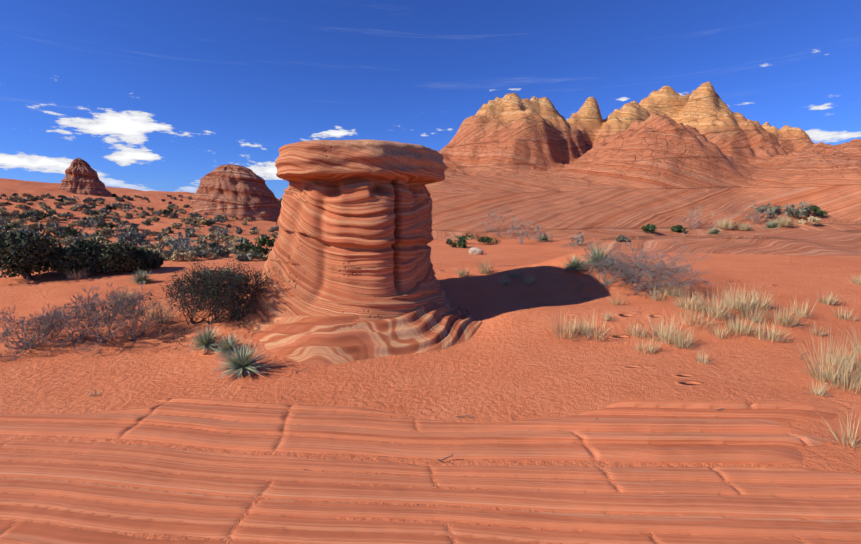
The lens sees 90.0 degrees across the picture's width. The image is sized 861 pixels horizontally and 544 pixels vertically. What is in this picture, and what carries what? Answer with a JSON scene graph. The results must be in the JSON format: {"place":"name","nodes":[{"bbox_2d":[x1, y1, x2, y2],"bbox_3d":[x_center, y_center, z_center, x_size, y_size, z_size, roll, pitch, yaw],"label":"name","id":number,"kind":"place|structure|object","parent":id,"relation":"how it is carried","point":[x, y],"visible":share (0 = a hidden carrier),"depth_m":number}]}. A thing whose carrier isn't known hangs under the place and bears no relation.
{"place":"outdoors","nodes":[
{"label":"outdoors","id":0,"kind":"place"},
{"bbox_2d":[0,193,827,460],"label":"shrub","id":1,"kind":"object","parent":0,"point":[247,249],"depth_m":7.69},
{"bbox_2d":[0,178,860,543],"bbox_3d":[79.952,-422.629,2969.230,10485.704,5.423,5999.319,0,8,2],"label":"sand ground","id":2,"kind":"structure","parent":0,"point":[512,358],"depth_m":4.97},
{"bbox_2d":[0,226,163,280],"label":"bushes","id":3,"kind":"object","parent":2,"relation":"on","point":[20,252],"depth_m":8.44},
{"bbox_2d":[59,158,112,196],"bbox_3d":[-32.162,-8.055,40.275,5.590,5.227,5.217,0,8,2],"label":"distant butte","id":4,"kind":"object","parent":2,"relation":"on","point":[81,177],"visible":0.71,"depth_m":39.30},
{"bbox_2d":[191,164,280,221],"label":"rock dome","id":5,"kind":"structure","parent":2,"relation":"on","point":[233,190],"depth_m":30.88},
{"bbox_2d":[250,298,481,363],"bbox_3d":[-1.133,0.411,6.752,9.198,0.895,9.199,0,8,2],"label":"rock base","id":6,"kind":"object","parent":2,"relation":"on","point":[427,327],"visible":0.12,"depth_m":5.29},
{"bbox_2d":[238,139,450,323],"bbox_3d":[-1.347,-0.501,6.524,3.935,2.808,3.411,0,8,2],"label":"hoodoo rock","id":7,"kind":"object","parent":6,"relation":"on","point":[354,222],"visible":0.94,"depth_m":5.68},
{"bbox_2d":[0,398,860,543],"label":"slab rock","id":8,"kind":"object","parent":2,"relation":"on","point":[666,431],"visible":0.73,"depth_m":2.72},
{"bbox_2d":[126,220,779,379],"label":"yucca plants","id":9,"kind":"object","parent":2,"relation":"on","point":[242,362],"visible":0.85,"depth_m":5.06},
{"bbox_2d":[60,215,860,451],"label":"grass tufts","id":10,"kind":"object","parent":2,"relation":"on","point":[828,375],"visible":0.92,"depth_m":5.69},
{"bbox_2d":[468,247,483,254],"bbox_3d":[1.394,-0.619,13.211,0.465,0.278,0.293,0,8,2],"label":"pale boulder","id":11,"kind":"object","parent":2,"relation":"on","point":[476,251],"visible":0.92,"depth_m":13.09},
{"bbox_2d":[425,81,860,256],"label":"rock mountains","id":12,"kind":"structure","parent":2,"relation":"on","point":[662,158],"depth_m":30.45},
{"bbox_2d":[0,0,860,198],"label":"sky","id":13,"kind":"structure","parent":0,"point":[153,95]}
]}

